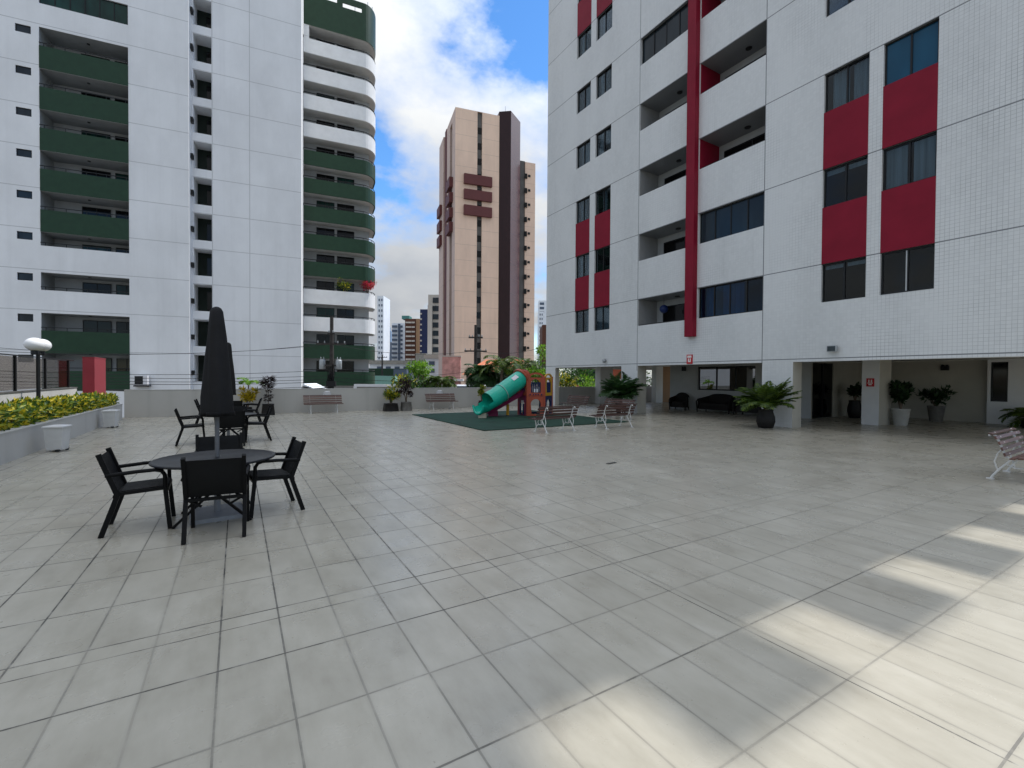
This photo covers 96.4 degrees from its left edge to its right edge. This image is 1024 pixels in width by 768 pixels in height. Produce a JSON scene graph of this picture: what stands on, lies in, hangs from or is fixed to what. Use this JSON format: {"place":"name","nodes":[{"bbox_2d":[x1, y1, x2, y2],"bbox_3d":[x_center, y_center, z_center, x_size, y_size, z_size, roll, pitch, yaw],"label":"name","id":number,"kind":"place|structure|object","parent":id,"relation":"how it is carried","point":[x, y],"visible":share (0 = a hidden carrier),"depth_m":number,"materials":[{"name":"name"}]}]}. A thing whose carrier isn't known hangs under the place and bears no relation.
{"place":"outdoors","nodes":[
{"label":"outdoors","id":0,"kind":"place"},
{"bbox_2d":[0,0,375,417],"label":"balcony tower","id":1,"kind":"structure","parent":0,"point":[173,173],"depth_m":37.30,"materials":[{"name":"white tile"}]},
{"bbox_2d":[17,231,32,239],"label":"small window","id":2,"kind":"structure","parent":1,"relation":"in","point":[20,235],"depth_m":33.48,"materials":[{"name":"glass"}]},
{"bbox_2d":[82,168,110,177],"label":"balcony window","id":3,"kind":"structure","parent":1,"relation":"in","point":[87,170],"depth_m":36.47,"materials":[{"name":"black glass"}]},
{"bbox_2d":[82,206,110,216],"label":"balcony window","id":4,"kind":"structure","parent":1,"relation":"in","point":[90,209],"depth_m":36.51,"materials":[{"name":"black glass"}]},
{"bbox_2d":[82,282,111,293],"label":"balcony window","id":5,"kind":"structure","parent":1,"relation":"in","point":[93,286],"depth_m":36.60,"materials":[{"name":"black glass"}]},
{"bbox_2d":[83,320,111,332],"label":"balcony window","id":6,"kind":"structure","parent":1,"relation":"in","point":[87,324],"depth_m":36.65,"materials":[{"name":"black glass"}]},
{"bbox_2d":[116,322,129,332],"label":"balcony window","id":7,"kind":"structure","parent":1,"relation":"in","point":[119,325],"depth_m":37.30,"materials":[{"name":"glass"}]},
{"bbox_2d":[116,358,129,370],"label":"balcony window","id":8,"kind":"structure","parent":1,"relation":"in","point":[120,363],"depth_m":37.34,"materials":[{"name":"black glass"}]},
{"bbox_2d":[133,375,150,386],"bbox_3d":[-29.133,-0.234,36.063,1.000,0.870,0.600,0,1,-23],"label":"condenser unit","id":9,"kind":"object","parent":1,"relation":"attached to","point":[139,378],"visible":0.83,"depth_m":35.81,"materials":[{"name":"white plastic"}]},
{"bbox_2d":[317,307,333,317],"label":"balcony door","id":10,"kind":"structure","parent":1,"relation":"in","point":[320,311],"depth_m":51.82,"materials":[{"name":"black glass"}]},
{"bbox_2d":[317,281,333,290],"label":"balcony door","id":11,"kind":"structure","parent":1,"relation":"in","point":[323,284],"depth_m":51.76,"materials":[{"name":"glass"}]},
{"bbox_2d":[337,361,353,371],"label":"balcony door","id":12,"kind":"structure","parent":1,"relation":"in","point":[348,366],"depth_m":52.88,"materials":[{"name":"glass"}]},
{"bbox_2d":[337,335,353,344],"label":"balcony door","id":13,"kind":"structure","parent":1,"relation":"in","point":[340,338],"depth_m":52.76,"materials":[{"name":"black glass"}]},
{"bbox_2d":[337,309,353,318],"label":"balcony door","id":14,"kind":"structure","parent":1,"relation":"in","point":[340,312],"depth_m":52.66,"materials":[{"name":"glass"}]},
{"bbox_2d":[369,368,395,375],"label":"garden wall","id":15,"kind":"structure","parent":0,"point":[387,371],"depth_m":94.99,"materials":[{"name":"green concrete"}]},
{"bbox_2d":[377,296,389,359],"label":"distant tower","id":16,"kind":"structure","parent":0,"point":[383,324],"depth_m":259.86,"materials":[{"name":"white concrete"}]},
{"bbox_2d":[375,376,397,383],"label":"garden wall","id":17,"kind":"structure","parent":0,"point":[384,379],"depth_m":70.01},
{"bbox_2d":[369,360,414,379],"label":"house","id":18,"kind":"structure","parent":0,"point":[398,364],"depth_m":149.14,"materials":[{"name":"concrete"}]},
{"bbox_2d":[392,323,404,359],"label":"distant tower","id":19,"kind":"structure","parent":0,"point":[398,337],"depth_m":299.54,"materials":[{"name":"white concrete"}]},
{"bbox_2d":[402,316,419,359],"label":"distant tower","id":20,"kind":"structure","parent":0,"point":[412,337],"depth_m":279.58,"materials":[{"name":"brown paint"}]},
{"bbox_2d":[420,309,427,353],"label":"distant tower","id":21,"kind":"structure","parent":0,"point":[423,327],"depth_m":239.63,"materials":[{"name":"blue concrete"}]},
{"bbox_2d":[424,355,438,382],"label":"house","id":22,"kind":"structure","parent":0,"point":[433,360],"depth_m":109.94,"materials":[{"name":"beige paint"}]},
{"bbox_2d":[422,375,456,387],"bbox_3d":[-4.443,1.843,28.107,2.203,4.751,2.188,0,1,-31],"label":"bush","id":23,"kind":"object","parent":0,"point":[441,382],"visible":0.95,"depth_m":27.69,"materials":[{"name":"green plant"}]},
{"bbox_2d":[442,356,463,384],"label":"billboard wall","id":24,"kind":"structure","parent":0,"point":[451,365],"depth_m":71.98,"materials":[{"name":"pink paint"}]},
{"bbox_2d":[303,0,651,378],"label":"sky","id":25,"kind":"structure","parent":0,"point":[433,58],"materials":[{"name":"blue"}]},
{"bbox_2d":[437,106,534,384],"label":"pink tower","id":26,"kind":"structure","parent":0,"point":[486,227],"depth_m":91.25,"materials":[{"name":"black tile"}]},
{"bbox_2d":[0,402,1023,767],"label":"plaza floor","id":27,"kind":"structure","parent":0,"point":[682,588],"depth_m":3.39,"materials":[{"name":"tile"}]},
{"bbox_2d":[0,353,77,402],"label":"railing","id":28,"kind":"object","parent":27,"relation":"on","point":[31,394],"visible":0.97,"depth_m":13.73,"materials":[{"name":"grey paint"}]},
{"bbox_2d":[41,424,71,451],"bbox_3d":[-9.776,1.158,9.838,0.354,0.568,0.367,0,1,-19],"label":"litter bin","id":29,"kind":"object","parent":27,"relation":"on","point":[56,438],"visible":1,"depth_m":9.73,"materials":[{"name":"white plastic"}]},
{"bbox_2d":[0,404,121,464],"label":"planter","id":30,"kind":"object","parent":27,"relation":"on","point":[19,442],"visible":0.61,"depth_m":9.80,"materials":[{"name":"grey paint"}]},
{"bbox_2d":[23,338,51,398],"bbox_3d":[-13.070,-0.091,12.629,0.432,2.340,0.902,0,1,-31],"label":"globe lamp","id":31,"kind":"object","parent":30,"relation":"on","point":[37,347],"visible":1,"depth_m":12.58,"materials":[{"name":"black paint"}]},
{"bbox_2d":[0,390,119,430],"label":"hedge","id":32,"kind":"object","parent":30,"relation":"in","point":[17,412],"visible":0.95,"depth_m":11.02,"materials":[{"name":"green plant"}]},
{"bbox_2d":[82,357,105,394],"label":"red pillar","id":33,"kind":"structure","parent":27,"relation":"on","point":[94,373],"depth_m":17.26,"materials":[{"name":"paint"}]},
{"bbox_2d":[101,409,119,427],"bbox_3d":[-12.465,1.076,14.229,0.354,0.568,0.367,0,1,-23],"label":"litter bin","id":34,"kind":"object","parent":27,"relation":"on","point":[111,418],"visible":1,"depth_m":14.12,"materials":[{"name":"white plastic"}]},
{"bbox_2d":[95,447,175,538],"bbox_3d":[-4.060,1.128,4.979,0.620,0.859,0.583,0,1,-33],"label":"garden chair","id":35,"kind":"object","parent":27,"relation":"on","point":[118,483],"visible":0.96,"depth_m":4.89,"materials":[{"name":"black metal"}]},
{"bbox_2d":[174,408,204,445],"bbox_3d":[-7.710,1.016,10.974,0.620,0.859,0.583,0,1,-35],"label":"garden chair","id":36,"kind":"object","parent":27,"relation":"on","point":[180,419],"visible":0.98,"depth_m":10.82,"materials":[{"name":"black metal"}]},
{"bbox_2d":[148,449,275,528],"bbox_3d":[-3.466,1.207,5.361,1.240,0.704,1.240,0,1,-28],"label":"round table","id":37,"kind":"object","parent":27,"relation":"on","point":[171,462],"visible":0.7,"depth_m":5.34,"materials":[{"name":"black metal"}]},
{"bbox_2d":[180,454,250,544],"bbox_3d":[-3.091,1.137,4.809,0.583,0.859,0.620,0,1,-27],"label":"garden chair","id":38,"kind":"object","parent":27,"relation":"on","point":[199,478],"visible":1,"depth_m":4.60,"materials":[{"name":"black fabric"}]},
{"bbox_2d":[189,307,242,524],"bbox_3d":[-3.482,0.318,5.404,0.540,2.460,0.600,0,1,-36],"label":"closed umbrella","id":39,"kind":"object","parent":27,"relation":"on","point":[216,398],"visible":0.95,"depth_m":5.31,"materials":[{"name":"black fabric"}]},
{"bbox_2d":[194,432,244,502],"bbox_3d":[-3.874,1.113,6.077,0.583,0.859,0.620,0,1,-34],"label":"garden chair","id":40,"kind":"object","parent":27,"relation":"on","point":[226,442],"visible":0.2,"depth_m":6.30,"materials":[{"name":"black fabric"}]},
{"bbox_2d":[227,342,235,434],"bbox_3d":[-6.958,0.210,11.225,0.600,2.460,0.540,0,1,-11],"label":"closed umbrella","id":41,"kind":"object","parent":27,"relation":"on","point":[232,371],"visible":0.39,"depth_m":11.19,"materials":[{"name":"black fabric"}]},
{"bbox_2d":[219,410,244,445],"bbox_3d":[-6.621,1.026,10.783,0.583,0.859,0.620,0,1,-34],"label":"garden chair","id":42,"kind":"object","parent":27,"relation":"on","point":[236,421],"visible":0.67,"depth_m":10.63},
{"bbox_2d":[238,385,259,411],"bbox_3d":[-10.973,0.663,19.087,0.894,1.273,0.706,0,1,-31],"label":"potted plant","id":43,"kind":"object","parent":27,"relation":"on","point":[249,396],"visible":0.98,"depth_m":18.96,"materials":[{"name":"yellow plant"}]},
{"bbox_2d":[245,406,272,440],"bbox_3d":[-6.493,1.014,11.706,0.620,0.859,0.583,0,1,-33],"label":"garden chair","id":44,"kind":"object","parent":27,"relation":"on","point":[266,418],"visible":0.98,"depth_m":11.58,"materials":[{"name":"black metal"}]},
{"bbox_2d":[258,375,277,414],"bbox_3d":[-10.313,0.454,19.349,0.770,1.691,0.822,1,1,20],"label":"potted plant","id":45,"kind":"object","parent":27,"relation":"on","point":[267,385],"visible":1,"depth_m":19.21,"materials":[{"name":"purple plant"}]},
{"bbox_2d":[242,436,305,517],"bbox_3d":[-2.948,1.125,5.673,0.620,0.859,0.583,0,1,-38],"label":"garden chair","id":46,"kind":"object","parent":27,"relation":"on","point":[290,461],"visible":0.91,"depth_m":5.60,"materials":[{"name":"black metal"}]},
{"bbox_2d":[303,395,343,413],"bbox_3d":[-8.469,0.901,20.558,1.620,0.799,0.660,0,1,-31],"label":"park bench","id":47,"kind":"object","parent":27,"relation":"on","point":[308,400],"visible":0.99,"depth_m":20.54,"materials":[{"name":"wood"}]},
{"bbox_2d":[124,386,651,417],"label":"parapet wall","id":48,"kind":"structure","parent":27,"relation":"on","point":[155,403],"depth_m":21.05,"materials":[{"name":"grey paint"}]},
{"bbox_2d":[383,386,400,411],"bbox_3d":[-5.784,0.672,21.953,0.919,1.239,0.949,0,1,-31],"label":"potted plant","id":49,"kind":"object","parent":27,"relation":"on","point":[390,406],"visible":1,"depth_m":21.73,"materials":[{"name":"yellow plant"}]},
{"bbox_2d":[396,377,413,410],"bbox_3d":[-5.213,0.457,22.195,1.027,1.669,0.661,0,1,-31],"label":"potted plant","id":50,"kind":"object","parent":27,"relation":"on","point":[406,406],"visible":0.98,"depth_m":22.11,"materials":[{"name":"purple plant"}]},
{"bbox_2d":[425,393,455,409],"bbox_3d":[-3.598,0.892,23.360,1.620,0.799,0.660,0,1,-33],"label":"park bench","id":51,"kind":"object","parent":27,"relation":"on","point":[450,401],"visible":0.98,"depth_m":23.41,"materials":[{"name":"brown wood"}]},
{"bbox_2d":[412,410,627,430],"bbox_3d":[0.025,1.365,18.445,6.100,0.024,6.730,0,1,-31],"label":"rubber mat","id":52,"kind":"object","parent":27,"relation":"on","point":[502,420],"visible":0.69,"depth_m":17.09,"materials":[{"name":"green rubber"}]},
{"bbox_2d":[528,405,579,432],"bbox_3d":[1.322,1.060,14.104,1.620,0.799,0.660,0,1,-35],"label":"park bench","id":53,"kind":"object","parent":27,"relation":"on","point":[572,408],"visible":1,"depth_m":13.96,"materials":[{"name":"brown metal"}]},
{"bbox_2d":[561,395,590,412],"bbox_3d":[3.058,0.955,22.079,0.660,0.799,1.620,0,1,-30],"label":"park bench","id":54,"kind":"object","parent":27,"relation":"on","point":[580,400],"visible":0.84,"depth_m":21.97,"materials":[{"name":"wood"}]},
{"bbox_2d":[589,403,636,428],"bbox_3d":[3.414,1.056,15.357,1.620,0.799,0.660,0,1,-30],"label":"park bench","id":55,"kind":"object","parent":27,"relation":"on","point":[625,406],"visible":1,"depth_m":15.22,"materials":[{"name":"white metal"}]},
{"bbox_2d":[597,398,635,419],"bbox_3d":[4.256,1.012,18.718,0.660,0.799,1.620,0,1,-33],"label":"park bench","id":56,"kind":"object","parent":27,"relation":"on","point":[621,401],"visible":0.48,"depth_m":18.74,"materials":[{"name":"wood"}]},
{"bbox_2d":[598,371,647,412],"bbox_3d":[5.006,0.393,21.072,2.376,1.966,2.425,0,1,-14],"label":"potted palm","id":57,"kind":"object","parent":27,"relation":"on","point":[616,387],"visible":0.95,"depth_m":20.55,"materials":[{"name":"green plant"}]},
{"bbox_2d":[669,392,688,410],"bbox_3d":[8.825,0.903,24.073,0.924,0.919,0.765,1,1,41],"label":"wicker armchair","id":58,"kind":"object","parent":27,"relation":"on","point":[680,400],"visible":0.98,"depth_m":24.07,"materials":[{"name":"black wicker"}]},
{"bbox_2d":[696,394,736,413],"bbox_3d":[9.953,0.942,22.247,0.765,0.908,1.834,0,1,-31],"label":"wicker sofa","id":59,"kind":"object","parent":27,"relation":"on","point":[722,402],"visible":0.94,"depth_m":22.29,"materials":[{"name":"black wicker"}]},
{"bbox_2d":[732,399,761,414],"bbox_3d":[10.758,0.974,20.456,0.764,0.908,1.534,0,1,-31],"label":"wicker sofa","id":60,"kind":"object","parent":27,"relation":"on","point":[736,408],"visible":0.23,"depth_m":20.66,"materials":[{"name":"wicker"}]},
{"bbox_2d":[733,377,801,428],"bbox_3d":[8.576,0.622,15.447,1.928,1.719,2.051,1,1,14],"label":"potted palm","id":61,"kind":"object","parent":27,"relation":"on","point":[766,397],"visible":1,"depth_m":15.22,"materials":[{"name":"green plant"}]},
{"bbox_2d":[846,382,861,417],"bbox_3d":[14.889,0.671,19.802,0.786,1.577,0.785,1,1,44],"label":"potted plant","id":62,"kind":"object","parent":27,"relation":"on","point":[854,408],"visible":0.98,"depth_m":19.66,"materials":[{"name":"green plant"}]},
{"bbox_2d":[888,379,914,425],"bbox_3d":[14.195,0.655,16.739,0.877,1.689,0.953,1,1,37],"label":"potted plant","id":63,"kind":"object","parent":27,"relation":"on","point":[900,392],"visible":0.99,"depth_m":16.55,"materials":[{"name":"green plant"}]},
{"bbox_2d":[915,384,957,421],"bbox_3d":[16.918,0.735,18.260,1.232,1.521,1.063,0,1,-13],"label":"potted plant","id":64,"kind":"object","parent":27,"relation":"on","point":[936,412],"visible":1,"depth_m":18.11,"materials":[{"name":"green plant"}]},
{"bbox_2d":[986,427,1023,478],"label":"park bench","id":65,"kind":"object","parent":27,"relation":"on","point":[1017,458],"visible":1,"depth_m":7.66,"materials":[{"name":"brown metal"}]},
{"bbox_2d":[998,407,1023,427],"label":"potted palm","id":66,"kind":"object","parent":27,"relation":"on","point":[1018,412],"visible":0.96,"depth_m":16.03,"materials":[{"name":"green plant"}]},
{"bbox_2d":[472,369,552,417],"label":"playground tower","id":67,"kind":"structure","parent":0,"point":[519,385],"depth_m":19.27,"materials":[{"name":"plastic"}]},
{"bbox_2d":[540,325,545,372],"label":"distant tower","id":68,"kind":"structure","parent":0,"point":[542,334],"depth_m":149.84,"materials":[{"name":"brown paint"}]},
{"bbox_2d":[546,0,1023,427],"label":"apartment block","id":69,"kind":"structure","parent":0,"point":[750,194],"depth_m":16.45,"materials":[{"name":"white tile"}]},
{"bbox_2d":[577,253,588,277],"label":"window","id":70,"kind":"structure","parent":69,"relation":"in","point":[582,258],"depth_m":25.28,"materials":[{"name":"grey glass"}]},
{"bbox_2d":[577,140,589,168],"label":"window","id":71,"kind":"structure","parent":69,"relation":"in","point":[586,149],"depth_m":25.00,"materials":[{"name":"glass"}]},
{"bbox_2d":[578,82,590,112],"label":"window","id":72,"kind":"structure","parent":69,"relation":"in","point":[587,91],"depth_m":24.86,"materials":[{"name":"brown metal"}]},
{"bbox_2d":[578,26,590,57],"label":"window","id":73,"kind":"structure","parent":69,"relation":"in","point":[585,39],"depth_m":25.12,"materials":[{"name":"black glass"}]},
{"bbox_2d":[595,305,609,330],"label":"window","id":74,"kind":"structure","parent":69,"relation":"in","point":[602,312],"depth_m":23.80,"materials":[{"name":"black glass"}]},
{"bbox_2d":[596,186,610,214],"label":"window","id":75,"kind":"structure","parent":69,"relation":"in","point":[605,193],"depth_m":23.72,"materials":[{"name":"black glass"}]},
{"bbox_2d":[597,126,610,156],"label":"window","id":76,"kind":"structure","parent":69,"relation":"in","point":[608,133],"depth_m":23.80,"materials":[{"name":"grey glass"}]},
{"bbox_2d":[597,65,611,98],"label":"window","id":77,"kind":"structure","parent":69,"relation":"in","point":[604,78],"depth_m":23.80,"materials":[{"name":"brown metal"}]},
{"bbox_2d":[598,5,611,39],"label":"window","id":78,"kind":"structure","parent":69,"relation":"in","point":[605,18],"depth_m":23.59,"materials":[{"name":"brown metal"}]},
{"bbox_2d":[663,367,669,401],"bbox_3d":[10.909,0.028,31.956,1.552,2.455,0.200,0,1,-31],"label":"side door","id":79,"kind":"structure","parent":69,"relation":"in","point":[666,370],"depth_m":31.71,"materials":[{"name":"paint"}]},
{"bbox_2d":[663,303,684,322],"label":"balcony window","id":80,"kind":"structure","parent":69,"relation":"in","point":[675,312],"depth_m":21.24,"materials":[{"name":"black glass"}]},
{"bbox_2d":[664,237,684,253],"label":"balcony window","id":81,"kind":"structure","parent":69,"relation":"in","point":[677,244],"depth_m":21.24,"materials":[{"name":"black glass"}]},
{"bbox_2d":[664,169,685,183],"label":"balcony window","id":82,"kind":"structure","parent":69,"relation":"in","point":[682,173],"depth_m":21.18,"materials":[{"name":"glass"}]},
{"bbox_2d":[699,366,754,390],"bbox_3d":[10.585,-0.271,22.626,0.050,1.200,3.100,0,1,-31],"label":"lounge window","id":83,"kind":"structure","parent":69,"relation":"in","point":[722,378],"depth_m":22.62,"materials":[{"name":"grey glass"}]},
{"bbox_2d":[724,133,764,157],"bbox_3d":[9.467,-9.172,18.020,0.050,0.959,2.430,0,1,-31],"label":"balcony window","id":84,"kind":"structure","parent":69,"relation":"in","point":[761,137],"depth_m":18.27,"materials":[{"name":"black glass"}]},
{"bbox_2d":[812,363,832,417],"bbox_3d":[13.345,0.273,19.714,1.750,2.346,0.110,0,1,-31],"label":"entrance door","id":85,"kind":"structure","parent":69,"relation":"in","point":[822,372],"depth_m":19.68,"materials":[{"name":"black glass"}]},
{"bbox_2d":[822,257,865,301],"bbox_3d":[10.381,-3.223,14.276,0.106,1.225,1.220,0,1,-31],"label":"window","id":86,"kind":"structure","parent":69,"relation":"in","point":[859,261],"depth_m":14.26,"materials":[{"name":"brown metal"}]},
{"bbox_2d":[824,155,867,207],"bbox_3d":[10.401,-6.242,14.232,0.106,1.225,1.220,0,1,-31],"label":"window","id":87,"kind":"structure","parent":69,"relation":"in","point":[826,174],"depth_m":14.21,"materials":[{"name":"brown metal"}]},
{"bbox_2d":[825,54,869,112],"bbox_3d":[10.457,-9.262,14.210,0.192,1.225,1.220,0,1,-31],"label":"window","id":88,"kind":"structure","parent":69,"relation":"in","point":[841,96],"depth_m":14.16,"materials":[{"name":"grey glass"}]},
{"bbox_2d":[881,244,934,294],"bbox_3d":[11.163,-3.198,12.915,0.050,1.225,1.220,0,1,-31],"label":"window","id":89,"kind":"structure","parent":69,"relation":"in","point":[882,259],"depth_m":12.90,"materials":[{"name":"brown metal"}]},
{"bbox_2d":[883,131,936,190],"bbox_3d":[11.207,-6.217,12.885,0.106,1.225,1.220,0,1,-31],"label":"window","id":90,"kind":"structure","parent":69,"relation":"in","point":[897,173],"depth_m":12.86,"materials":[{"name":"grey glass"}]},
{"bbox_2d":[885,18,938,85],"bbox_3d":[11.203,-9.237,12.827,0.050,1.225,1.220,0,1,-31],"label":"window","id":91,"kind":"structure","parent":69,"relation":"in","point":[917,50],"depth_m":12.80,"materials":[{"name":"blue glass"}]},
{"bbox_2d":[990,362,1007,401],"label":"narrow window","id":92,"kind":"structure","parent":69,"relation":"in","point":[999,370],"depth_m":17.38,"materials":[{"name":"black glass"}]},
{"label":"ground","id":93,"kind":"structure","parent":0,"visible":0},
{"bbox_2d":[316,317,345,387],"bbox_3d":[-12.989,-0.377,32.924,2.000,8.921,0.540,0,1,-8],"label":"utility pole","id":94,"kind":"object","parent":93,"relation":"on","point":[330,382],"visible":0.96,"depth_m":32.80,"materials":[{"name":"grey concrete"}]},
{"bbox_2d":[0,381,315,384],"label":"overhead cable","id":95,"kind":"object","parent":94,"relation":"attached to","point":[153,384],"visible":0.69,"depth_m":29.90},
{"bbox_2d":[11,370,323,374],"bbox_3d":[-22.893,-0.825,29.997,20.683,0.459,0.029,0,1,-17],"label":"overhead cable","id":96,"kind":"object","parent":94,"relation":"attached to","point":[170,374],"visible":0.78,"depth_m":30.03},
{"bbox_2d":[387,373,416,387],"bbox_3d":[-6.832,1.723,28.859,1.973,4.940,1.908,0,1,-31],"label":"street tree","id":97,"kind":"object","parent":93,"relation":"on","point":[397,385],"visible":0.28,"depth_m":28.75,"materials":[{"name":"green plant"}]},
{"bbox_2d":[354,384,456,387],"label":"boundary wall","id":98,"kind":"structure","parent":93,"relation":"on","point":[370,385],"depth_m":32.96,"materials":[{"name":"concrete"}]},
{"bbox_2d":[403,375,428,387],"bbox_3d":[-5.692,1.813,27.536,1.715,4.814,1.750,0,1,-31],"label":"street tree","id":99,"kind":"object","parent":93,"relation":"on","point":[420,382],"visible":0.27,"depth_m":27.51,"materials":[{"name":"green plant"}]},
{"bbox_2d":[405,359,433,387],"bbox_3d":[-6.255,1.183,32.007,2.487,5.936,2.453,0,1,-31],"label":"street tree","id":100,"kind":"object","parent":93,"relation":"on","point":[422,370],"visible":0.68,"depth_m":31.64,"materials":[{"name":"green plant"}]},
{"bbox_2d":[427,295,438,354],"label":"distant tower","id":101,"kind":"structure","parent":93,"relation":"on","point":[433,329],"depth_m":169.39,"materials":[{"name":"beige paint"}]},
{"bbox_2d":[464,325,486,364],"bbox_3d":[-3.116,-0.477,38.996,1.900,9.075,0.395,0,1,-8],"label":"utility pole","id":102,"kind":"object","parent":93,"relation":"on","point":[475,350],"visible":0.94,"depth_m":38.84,"materials":[{"name":"concrete"}]},
{"bbox_2d":[463,363,499,387],"bbox_3d":[-2.189,1.287,34.188,3.124,5.722,3.065,0,1,-31],"label":"palm tree","id":103,"kind":"object","parent":93,"relation":"on","point":[490,377],"visible":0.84,"depth_m":33.27,"materials":[{"name":"green plant"}]},
{"bbox_2d":[479,355,524,381],"bbox_3d":[-0.653,1.001,33.137,3.488,6.344,3.482,0,1,-31],"label":"palm tree","id":104,"kind":"object","parent":93,"relation":"on","point":[504,365],"visible":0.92,"depth_m":32.62,"materials":[{"name":"green plant"}]},
{"bbox_2d":[505,356,541,371],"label":"palm tree","id":105,"kind":"object","parent":93,"relation":"on","point":[527,363],"visible":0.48,"depth_m":41.37,"materials":[{"name":"green plant"}]},
{"bbox_2d":[526,344,545,381],"bbox_3d":[2.534,0.276,39.898,2.719,7.635,2.478,0,1,-31],"label":"street tree","id":106,"kind":"object","parent":93,"relation":"on","point":[542,370],"visible":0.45,"depth_m":39.79,"materials":[{"name":"green plant"}]},
{"bbox_2d":[537,312,543,363],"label":"distant tower","id":107,"kind":"structure","parent":93,"relation":"on","point":[540,319],"depth_m":319.50,"materials":[{"name":"concrete"}]},
{"bbox_2d":[559,371,578,386],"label":"street tree","id":108,"kind":"object","parent":93,"relation":"on","point":[568,380],"visible":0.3,"depth_m":32.58,"materials":[{"name":"green plant"}]},
{"bbox_2d":[559,368,594,386],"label":"street tree","id":109,"kind":"object","parent":93,"relation":"on","point":[579,372],"visible":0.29,"depth_m":41.22,"materials":[{"name":"green plant"}]},
{"bbox_2d":[577,374,594,386],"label":"street tree","id":110,"kind":"object","parent":93,"relation":"on","point":[590,383],"visible":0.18,"depth_m":34.29,"materials":[{"name":"green plant"}]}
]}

